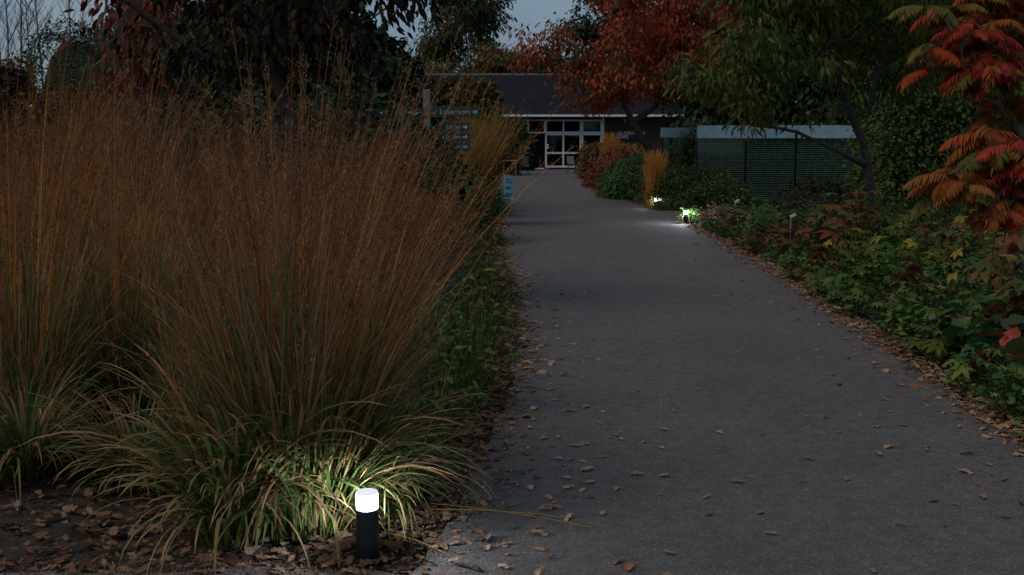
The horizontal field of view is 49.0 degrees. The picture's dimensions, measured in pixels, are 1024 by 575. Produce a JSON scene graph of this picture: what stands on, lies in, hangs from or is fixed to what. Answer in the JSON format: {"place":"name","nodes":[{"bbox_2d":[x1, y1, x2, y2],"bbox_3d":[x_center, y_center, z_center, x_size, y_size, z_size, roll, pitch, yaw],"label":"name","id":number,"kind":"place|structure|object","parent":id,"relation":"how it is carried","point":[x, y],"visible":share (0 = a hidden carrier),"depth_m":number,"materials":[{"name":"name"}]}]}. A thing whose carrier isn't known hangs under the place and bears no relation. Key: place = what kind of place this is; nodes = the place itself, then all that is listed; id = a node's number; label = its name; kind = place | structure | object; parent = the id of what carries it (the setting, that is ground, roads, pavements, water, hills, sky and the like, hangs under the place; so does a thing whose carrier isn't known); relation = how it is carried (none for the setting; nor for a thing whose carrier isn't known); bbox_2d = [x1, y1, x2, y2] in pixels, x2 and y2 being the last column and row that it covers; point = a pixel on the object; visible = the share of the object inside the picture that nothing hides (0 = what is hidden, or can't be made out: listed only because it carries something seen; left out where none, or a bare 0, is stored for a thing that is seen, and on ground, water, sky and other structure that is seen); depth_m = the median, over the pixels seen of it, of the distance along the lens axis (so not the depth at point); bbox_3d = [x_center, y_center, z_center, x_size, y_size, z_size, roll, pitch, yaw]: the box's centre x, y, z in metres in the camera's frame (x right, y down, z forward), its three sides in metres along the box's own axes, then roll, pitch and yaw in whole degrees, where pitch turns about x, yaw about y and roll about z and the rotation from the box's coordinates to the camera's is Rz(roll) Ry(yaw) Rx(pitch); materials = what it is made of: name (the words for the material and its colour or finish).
{"place":"outdoors","nodes":[
{"label":"outdoors","id":0,"kind":"place"},
{"bbox_2d":[0,0,943,123],"label":"sky","id":1,"kind":"structure","parent":0,"point":[533,12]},
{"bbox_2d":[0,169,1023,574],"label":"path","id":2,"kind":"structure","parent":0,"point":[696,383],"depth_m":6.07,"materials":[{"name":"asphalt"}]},
{"bbox_2d":[0,253,1023,574],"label":"bark crumbs","id":3,"kind":"object","parent":2,"relation":"on","point":[330,567],"visible":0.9,"depth_m":4.36,"materials":[{"name":"brown plant"}]},
{"bbox_2d":[0,175,1023,574],"bbox_3d":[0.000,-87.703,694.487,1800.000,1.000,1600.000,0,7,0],"label":"ground","id":4,"kind":"structure","parent":0,"point":[56,527],"depth_m":4.83,"materials":[{"name":"soil"}]},
{"bbox_2d":[0,51,44,185],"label":"clipped hedge","id":5,"kind":"object","parent":4,"relation":"on","point":[13,81],"visible":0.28,"depth_m":26.31,"materials":[{"name":"black"}]},
{"bbox_2d":[0,79,97,196],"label":"shrub","id":6,"kind":"object","parent":4,"relation":"on","point":[41,102],"visible":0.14,"depth_m":25.32,"materials":[{"name":"green plant"}]},
{"bbox_2d":[0,85,116,214],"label":"grass clump","id":7,"kind":"object","parent":4,"relation":"on","point":[46,142],"visible":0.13,"depth_m":16.67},
{"bbox_2d":[0,72,138,275],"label":"grass clump","id":8,"kind":"object","parent":4,"relation":"on","point":[14,137],"visible":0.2,"depth_m":12.17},
{"bbox_2d":[0,332,139,507],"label":"grass clump","id":9,"kind":"object","parent":4,"relation":"on","point":[33,460],"visible":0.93,"depth_m":5.30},
{"bbox_2d":[22,72,159,190],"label":"grass clump","id":10,"kind":"object","parent":4,"relation":"on","point":[35,124],"visible":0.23,"depth_m":16.64,"materials":[{"name":"brown plant"}]},
{"bbox_2d":[0,80,198,279],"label":"grass clump","id":11,"kind":"object","parent":4,"relation":"on","point":[104,200],"visible":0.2,"depth_m":11.15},
{"bbox_2d":[0,111,209,390],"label":"grass clump","id":12,"kind":"object","parent":4,"relation":"on","point":[35,237],"visible":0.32,"depth_m":6.63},
{"bbox_2d":[0,21,214,448],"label":"grass clump","id":13,"kind":"object","parent":4,"relation":"on","point":[13,361],"visible":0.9,"depth_m":5.71,"materials":[{"name":"plant"}]},
{"bbox_2d":[19,0,199,153],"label":"yew dome","id":14,"kind":"structure","parent":4,"relation":"on","point":[76,52],"depth_m":27.99,"materials":[{"name":"green"}]},
{"bbox_2d":[20,339,204,503],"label":"grass clump","id":15,"kind":"object","parent":4,"relation":"on","point":[122,453],"visible":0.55,"depth_m":5.10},
{"bbox_2d":[44,83,197,230],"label":"grass clump","id":16,"kind":"object","parent":4,"relation":"on","point":[117,153],"visible":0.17,"depth_m":12.86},
{"bbox_2d":[62,0,194,229],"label":"tree","id":17,"kind":"object","parent":4,"relation":"on","point":[123,54],"visible":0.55,"depth_m":13.59,"materials":[{"name":"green plant"}]},
{"bbox_2d":[0,64,274,328],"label":"grass clump","id":18,"kind":"object","parent":4,"relation":"on","point":[94,175],"visible":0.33,"depth_m":8.29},
{"bbox_2d":[68,117,218,315],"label":"grass clump","id":19,"kind":"object","parent":4,"relation":"on","point":[133,187],"visible":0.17,"depth_m":10.17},
{"bbox_2d":[1,40,288,423],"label":"grass clump","id":20,"kind":"object","parent":4,"relation":"on","point":[106,291],"visible":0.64,"depth_m":6.28,"materials":[{"name":"plant"}]},
{"bbox_2d":[34,80,273,363],"bbox_3d":[-2.486,-0.347,7.380,1.367,1.962,1.325,-7,10,-44],"label":"grass clump","id":21,"kind":"object","parent":4,"relation":"on","point":[140,234],"visible":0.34,"depth_m":7.33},
{"bbox_2d":[117,98,282,279],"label":"grass clump","id":22,"kind":"object","parent":4,"relation":"on","point":[196,175],"visible":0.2,"depth_m":11.90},
{"bbox_2d":[147,103,284,259],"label":"grass clump","id":23,"kind":"object","parent":4,"relation":"on","point":[205,162],"visible":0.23,"depth_m":13.56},
{"bbox_2d":[11,284,421,574],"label":"grass clump","id":24,"kind":"object","parent":4,"relation":"on","point":[239,528],"visible":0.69,"depth_m":4.30,"materials":[{"name":"plant"}]},
{"bbox_2d":[80,155,359,423],"bbox_3d":[-1.657,-0.008,6.469,1.571,1.527,1.308,-2,8,-16],"label":"grass clump","id":25,"kind":"object","parent":4,"relation":"on","point":[152,338],"visible":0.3,"depth_m":6.29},
{"bbox_2d":[130,124,326,333],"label":"grass clump","id":26,"kind":"object","parent":4,"relation":"on","point":[184,220],"visible":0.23,"depth_m":9.11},
{"bbox_2d":[0,187,482,481],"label":"ground cover","id":27,"kind":"object","parent":4,"relation":"on","point":[87,470],"visible":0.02,"depth_m":7.29,"materials":[{"name":"green plant"}]},
{"bbox_2d":[65,106,422,500],"bbox_3d":[-1.128,0.040,5.181,1.681,1.761,1.350,-3,8,-20],"label":"grass clump","id":28,"kind":"object","parent":4,"relation":"on","point":[173,364],"visible":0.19,"depth_m":4.99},
{"bbox_2d":[150,75,362,301],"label":"grass clump","id":29,"kind":"object","parent":4,"relation":"on","point":[235,152],"visible":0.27,"depth_m":10.73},
{"bbox_2d":[0,215,524,574],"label":"leaf litter","id":30,"kind":"object","parent":4,"relation":"on","point":[344,543],"visible":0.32,"depth_m":4.67,"materials":[{"name":"plant"}]},
{"bbox_2d":[57,0,469,254],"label":"cherry tree","id":31,"kind":"object","parent":4,"relation":"on","point":[310,27],"visible":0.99,"depth_m":10.16,"materials":[{"name":"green plant"}]},
{"bbox_2d":[160,119,376,354],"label":"grass clump","id":32,"kind":"object","parent":4,"relation":"on","point":[235,209],"visible":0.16,"depth_m":8.01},
{"bbox_2d":[69,70,498,237],"bbox_3d":[-3.839,-1.999,17.845,7.324,2.925,4.024,0,7,0],"label":"shrub","id":33,"kind":"object","parent":4,"relation":"on","point":[367,100],"visible":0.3,"depth_m":17.19,"materials":[{"name":"green plant"}]},
{"bbox_2d":[88,0,486,151],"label":"evergreen mass","id":34,"kind":"object","parent":4,"relation":"on","point":[385,83],"visible":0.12,"depth_m":23.29,"materials":[{"name":"green"}]},
{"bbox_2d":[68,9,537,558],"bbox_3d":[-0.794,-0.091,4.655,1.781,2.150,2.022,0,7,0],"label":"grass clump","id":35,"kind":"object","parent":4,"relation":"on","point":[302,357],"visible":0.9,"depth_m":4.40,"materials":[{"name":"plant"}]},
{"bbox_2d":[170,110,442,382],"bbox_3d":[-1.201,-0.231,7.123,1.717,1.799,1.379,-1,7,-10],"label":"grass clump","id":36,"kind":"object","parent":4,"relation":"on","point":[303,218],"visible":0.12,"depth_m":7.00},
{"bbox_2d":[143,292,494,568],"bbox_3d":[-0.780,0.501,4.611,1.449,0.988,1.473,0,7,0],"label":"grass clump","id":37,"kind":"object","parent":4,"relation":"on","point":[389,467],"visible":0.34,"depth_m":4.47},
{"bbox_2d":[356,488,378,567],"bbox_3d":[-0.551,0.924,4.289,0.087,0.306,0.087,0,7,0],"label":"bollard light","id":38,"kind":"object","parent":4,"relation":"on","point":[367,527],"visible":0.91,"depth_m":4.25,"materials":[{"name":"black plastic"}]},
{"bbox_2d":[184,38,576,456],"bbox_3d":[-0.608,-0.090,5.076,1.887,2.041,1.636,-1,7,-6],"label":"grass clump","id":39,"kind":"object","parent":4,"relation":"on","point":[358,200],"visible":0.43,"depth_m":4.96,"materials":[{"name":"plant"}]},
{"bbox_2d":[314,112,457,267],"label":"grass clump","id":40,"kind":"object","parent":4,"relation":"on","point":[402,181],"visible":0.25,"depth_m":13.22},
{"bbox_2d":[295,283,496,541],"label":"grass clump","id":41,"kind":"object","parent":4,"relation":"on","point":[406,503],"visible":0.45,"depth_m":4.69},
{"bbox_2d":[346,182,478,334],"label":"grass clump","id":42,"kind":"object","parent":4,"relation":"on","point":[414,217],"visible":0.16,"depth_m":9.10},
{"bbox_2d":[322,185,519,406],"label":"grass clump","id":43,"kind":"object","parent":4,"relation":"on","point":[470,244],"visible":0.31,"depth_m":6.29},
{"bbox_2d":[375,89,479,151],"bbox_3d":[-1.481,-2.173,19.870,1.825,2.613,0.152,0,7,0],"label":"direction sign","id":44,"kind":"object","parent":4,"relation":"on","point":[442,111],"visible":0.41,"depth_m":19.69,"materials":[{"name":"grey wood"}]},
{"bbox_2d":[365,140,502,249],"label":"shrub","id":45,"kind":"object","parent":4,"relation":"on","point":[467,188],"visible":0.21,"depth_m":17.15,"materials":[{"name":"green plant"}]},
{"bbox_2d":[390,282,477,373],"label":"leafy plant","id":46,"kind":"object","parent":4,"relation":"on","point":[431,321],"visible":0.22,"depth_m":7.79,"materials":[{"name":"green plant"}]},
{"bbox_2d":[395,345,485,443],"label":"leafy plant","id":47,"kind":"object","parent":4,"relation":"on","point":[455,425],"visible":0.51,"depth_m":5.98,"materials":[{"name":"green plant"}]},
{"bbox_2d":[406,0,477,72],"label":"birch tree","id":48,"kind":"object","parent":4,"relation":"on","point":[443,47],"visible":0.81,"depth_m":89.45,"materials":[{"name":"green plant"}]},
{"bbox_2d":[402,304,505,407],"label":"leafy plant","id":49,"kind":"object","parent":4,"relation":"on","point":[490,351],"visible":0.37,"depth_m":6.88,"materials":[{"name":"green plant"}]},
{"bbox_2d":[417,328,504,421],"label":"leafy plant","id":50,"kind":"object","parent":4,"relation":"on","point":[475,380],"visible":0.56,"depth_m":6.52,"materials":[{"name":"green plant"}]},
{"bbox_2d":[424,240,502,313],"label":"leafy plant","id":51,"kind":"object","parent":4,"relation":"on","point":[474,272],"visible":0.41,"depth_m":10.50,"materials":[{"name":"green plant"}]},
{"bbox_2d":[416,268,514,351],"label":"leafy plant","id":52,"kind":"object","parent":4,"relation":"on","point":[475,305],"visible":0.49,"depth_m":8.54,"materials":[{"name":"green plant"}]},
{"bbox_2d":[426,302,521,387],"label":"leafy plant","id":53,"kind":"object","parent":4,"relation":"on","point":[473,345],"visible":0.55,"depth_m":7.32,"materials":[{"name":"green plant"}]},
{"bbox_2d":[433,73,526,174],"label":"climber mass","id":54,"kind":"object","parent":4,"relation":"on","point":[491,90],"visible":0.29,"depth_m":53.66,"materials":[{"name":"green"}]},
{"bbox_2d":[450,0,516,68],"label":"birch tree","id":55,"kind":"object","parent":4,"relation":"on","point":[486,22],"visible":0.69,"depth_m":92.18,"materials":[{"name":"green plant"}]},
{"bbox_2d":[442,285,525,358],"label":"leafy plant","id":56,"kind":"object","parent":4,"relation":"on","point":[494,328],"visible":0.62,"depth_m":8.25,"materials":[{"name":"green plant"}]},
{"bbox_2d":[450,262,521,329],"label":"leafy plant","id":57,"kind":"object","parent":4,"relation":"on","point":[485,297],"visible":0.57,"depth_m":9.62,"materials":[{"name":"green plant"}]},
{"bbox_2d":[438,101,534,217],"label":"grass clump","id":58,"kind":"object","parent":4,"relation":"on","point":[481,165],"visible":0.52,"depth_m":21.17,"materials":[{"name":"plant"}]},
{"bbox_2d":[448,39,541,72],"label":"oak tree","id":59,"kind":"object","parent":4,"relation":"on","point":[480,66],"visible":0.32,"depth_m":81.35,"materials":[{"name":"green plant"}]},
{"bbox_2d":[545,0,669,72],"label":"oak tree","id":60,"kind":"object","parent":4,"relation":"on","point":[584,33],"visible":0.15,"depth_m":87.11,"materials":[{"name":"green plant"}]},
{"bbox_2d":[575,140,646,178],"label":"beech hedge","id":61,"kind":"object","parent":4,"relation":"on","point":[586,152],"visible":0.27,"depth_m":48.18,"materials":[{"name":"black"}]},
{"bbox_2d":[486,0,758,182],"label":"maple tree","id":62,"kind":"object","parent":4,"relation":"on","point":[672,32],"visible":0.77,"depth_m":27.84,"materials":[{"name":"red plant"}]},
{"bbox_2d":[588,142,671,189],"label":"red shrub","id":63,"kind":"object","parent":4,"relation":"on","point":[625,151],"visible":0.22,"depth_m":37.27,"materials":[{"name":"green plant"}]},
{"bbox_2d":[591,147,674,201],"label":"shrub","id":64,"kind":"object","parent":4,"relation":"on","point":[618,182],"visible":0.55,"depth_m":31.49,"materials":[{"name":"green plant"}]},
{"bbox_2d":[638,149,669,207],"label":"grass clump","id":65,"kind":"object","parent":4,"relation":"on","point":[653,174],"visible":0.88,"depth_m":26.78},
{"bbox_2d":[642,159,762,211],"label":"shrub","id":66,"kind":"object","parent":4,"relation":"on","point":[704,188],"visible":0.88,"depth_m":26.18,"materials":[{"name":"green plant"}]},
{"bbox_2d":[432,178,1023,574],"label":"leaf litter","id":67,"kind":"object","parent":4,"relation":"on","point":[981,415],"visible":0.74,"depth_m":7.41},
{"bbox_2d":[659,17,796,145],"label":"broadleaf tree","id":68,"kind":"object","parent":4,"relation":"on","point":[680,121],"visible":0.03,"depth_m":56.64,"materials":[{"name":"green plant"}]},
{"bbox_2d":[663,0,815,127],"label":"broadleaf tree","id":69,"kind":"object","parent":4,"relation":"on","point":[706,117],"visible":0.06,"depth_m":41.89,"materials":[{"name":"green plant"}]},
{"bbox_2d":[670,118,859,201],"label":"clipped hedge","id":70,"kind":"object","parent":4,"relation":"on","point":[686,150],"visible":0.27,"depth_m":30.13,"materials":[{"name":"green"}]},
{"bbox_2d":[695,126,855,204],"bbox_3d":[6.527,-3.003,27.885,3.941,2.003,0.260,0,7,0],"label":"fence","id":71,"kind":"object","parent":4,"relation":"on","point":[819,132],"visible":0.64,"depth_m":27.76,"materials":[{"name":"black metal"}]},
{"bbox_2d":[700,1,863,125],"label":"broadleaf tree","id":72,"kind":"object","parent":4,"relation":"on","point":[803,100],"visible":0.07,"depth_m":40.65,"materials":[{"name":"green plant"}]},
{"bbox_2d":[769,174,863,224],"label":"shrub","id":73,"kind":"object","parent":4,"relation":"on","point":[808,191],"visible":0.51,"depth_m":22.27,"materials":[{"name":"green plant"}]},
{"bbox_2d":[791,244,844,285],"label":"bronze plant","id":74,"kind":"object","parent":4,"relation":"on","point":[818,253],"visible":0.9,"depth_m":12.41,"materials":[{"name":"brown plant"}]},
{"bbox_2d":[652,0,1010,242],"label":"cherry tree","id":75,"kind":"object","parent":4,"relation":"on","point":[777,51],"visible":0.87,"depth_m":16.81,"materials":[{"name":"green plant"}]},
{"bbox_2d":[803,204,869,264],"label":"bronze plant","id":76,"kind":"object","parent":4,"relation":"on","point":[825,232],"visible":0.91,"depth_m":14.49,"materials":[{"name":"brown plant"}]},
{"bbox_2d":[811,260,876,306],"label":"leafy plant","id":77,"kind":"object","parent":4,"relation":"on","point":[852,279],"visible":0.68,"depth_m":10.95,"materials":[{"name":"green plant"}]},
{"bbox_2d":[691,197,1023,423],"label":"ground cover","id":78,"kind":"object","parent":4,"relation":"on","point":[922,260],"visible":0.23,"depth_m":13.41,"materials":[{"name":"green plant"}]},
{"bbox_2d":[824,273,890,317],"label":"leafy plant","id":79,"kind":"object","parent":4,"relation":"on","point":[861,294],"visible":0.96,"depth_m":10.26,"materials":[{"name":"green plant"}]},
{"bbox_2d":[823,191,899,258],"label":"bronze plant","id":80,"kind":"object","parent":4,"relation":"on","point":[865,205],"visible":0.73,"depth_m":15.47,"materials":[{"name":"brown plant"}]},
{"bbox_2d":[798,0,937,125],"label":"broadleaf tree","id":81,"kind":"object","parent":4,"relation":"on","point":[838,118],"visible":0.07,"depth_m":37.97,"materials":[{"name":"green plant"}]},
{"bbox_2d":[843,222,915,267],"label":"leafy plant","id":82,"kind":"object","parent":4,"relation":"on","point":[887,233],"visible":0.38,"depth_m":13.77,"materials":[{"name":"green plant"}]},
{"bbox_2d":[856,242,928,287],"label":"leafy plant","id":83,"kind":"object","parent":4,"relation":"on","point":[895,246],"visible":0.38,"depth_m":12.42,"materials":[{"name":"green plant"}]},
{"bbox_2d":[871,297,930,338],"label":"leafy plant","id":84,"kind":"object","parent":4,"relation":"on","point":[891,314],"visible":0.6,"depth_m":9.18,"materials":[{"name":"green plant"}]},
{"bbox_2d":[874,261,941,309],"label":"bronze plant","id":85,"kind":"object","parent":4,"relation":"on","point":[902,278],"visible":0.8,"depth_m":10.28,"materials":[{"name":"brown plant"}]},
{"bbox_2d":[885,210,943,266],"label":"yellow plant","id":86,"kind":"object","parent":4,"relation":"on","point":[911,243],"visible":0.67,"depth_m":13.05,"materials":[{"name":"green plant"}]},
{"bbox_2d":[878,283,960,329],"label":"leafy plant","id":87,"kind":"object","parent":4,"relation":"on","point":[926,296],"visible":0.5,"depth_m":9.56,"materials":[{"name":"green plant"}]},
{"bbox_2d":[885,310,960,352],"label":"leafy plant","id":88,"kind":"object","parent":4,"relation":"on","point":[909,328],"visible":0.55,"depth_m":8.61,"materials":[{"name":"green plant"}]},
{"bbox_2d":[841,77,1023,225],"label":"clipped hedge","id":89,"kind":"object","parent":4,"relation":"on","point":[909,140],"visible":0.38,"depth_m":21.42,"materials":[{"name":"green"}]},
{"bbox_2d":[903,310,964,362],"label":"bronze plant","id":90,"kind":"object","parent":4,"relation":"on","point":[937,345],"visible":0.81,"depth_m":8.10,"materials":[{"name":"plant"}]},
{"bbox_2d":[900,201,971,251],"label":"bronze plant","id":91,"kind":"object","parent":4,"relation":"on","point":[926,228],"visible":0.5,"depth_m":14.51,"materials":[{"name":"brown plant"}]},
{"bbox_2d":[908,256,991,303],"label":"leafy plant","id":92,"kind":"object","parent":4,"relation":"on","point":[934,267],"visible":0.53,"depth_m":11.14,"materials":[{"name":"green plant"}]},
{"bbox_2d":[882,0,1023,140],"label":"sumac tree","id":93,"kind":"object","parent":4,"relation":"on","point":[976,66],"visible":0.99,"depth_m":7.90,"materials":[{"name":"red plant"}]},
{"bbox_2d":[913,298,1003,352],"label":"bergenia plant","id":94,"kind":"object","parent":4,"relation":"on","point":[963,320],"visible":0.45,"depth_m":8.51,"materials":[{"name":"green plant"}]},
{"bbox_2d":[913,276,1007,346],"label":"leafy plant","id":95,"kind":"object","parent":4,"relation":"on","point":[972,299],"visible":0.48,"depth_m":8.84,"materials":[{"name":"green plant"}]},
{"bbox_2d":[898,124,1023,245],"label":"sumac tree","id":96,"kind":"object","parent":4,"relation":"on","point":[993,181],"visible":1,"depth_m":7.07,"materials":[{"name":"orange plant"}]},
{"bbox_2d":[922,220,1001,289],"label":"bronze plant","id":97,"kind":"object","parent":4,"relation":"on","point":[943,237],"visible":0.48,"depth_m":12.10,"materials":[{"name":"brown plant"}]},
{"bbox_2d":[931,237,1023,310],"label":"yellow plant","id":98,"kind":"object","parent":4,"relation":"on","point":[1009,258],"visible":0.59,"depth_m":9.54,"materials":[{"name":"green plant"}]},
{"bbox_2d":[934,316,1023,372],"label":"bergenia plant","id":99,"kind":"object","parent":4,"relation":"on","point":[952,338],"visible":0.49,"depth_m":7.92,"materials":[{"name":"green plant"}]},
{"bbox_2d":[940,346,1021,394],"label":"leafy plant","id":100,"kind":"object","parent":4,"relation":"on","point":[958,367],"visible":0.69,"depth_m":7.13,"materials":[{"name":"green plant"}]},
{"bbox_2d":[959,314,1023,380],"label":"bergenia plant","id":101,"kind":"object","parent":4,"relation":"on","point":[1013,324],"visible":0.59,"depth_m":7.48,"materials":[{"name":"green plant"}]},
{"bbox_2d":[961,234,1023,295],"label":"bronze plant","id":102,"kind":"object","parent":4,"relation":"on","point":[982,267],"visible":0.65,"depth_m":9.83,"materials":[{"name":"brown plant"}]},
{"bbox_2d":[965,289,1023,365],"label":"bronze plant","id":103,"kind":"object","parent":4,"relation":"on","point":[1014,308],"visible":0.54,"depth_m":8.03,"materials":[{"name":"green plant"}]},
{"bbox_2d":[966,366,1023,420],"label":"leafy plant","id":104,"kind":"object","parent":4,"relation":"on","point":[1010,396],"visible":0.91,"depth_m":6.47,"materials":[{"name":"green plant"}]},
{"bbox_2d":[981,336,1023,389],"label":"bergenia plant","id":105,"kind":"object","parent":4,"relation":"on","point":[1013,348],"visible":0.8,"depth_m":6.87,"materials":[{"name":"green plant"}]},
{"bbox_2d":[425,73,697,168],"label":"cafe building","id":106,"kind":"structure","parent":0,"point":[562,131],"depth_m":66.89,"materials":[{"name":"stone"}]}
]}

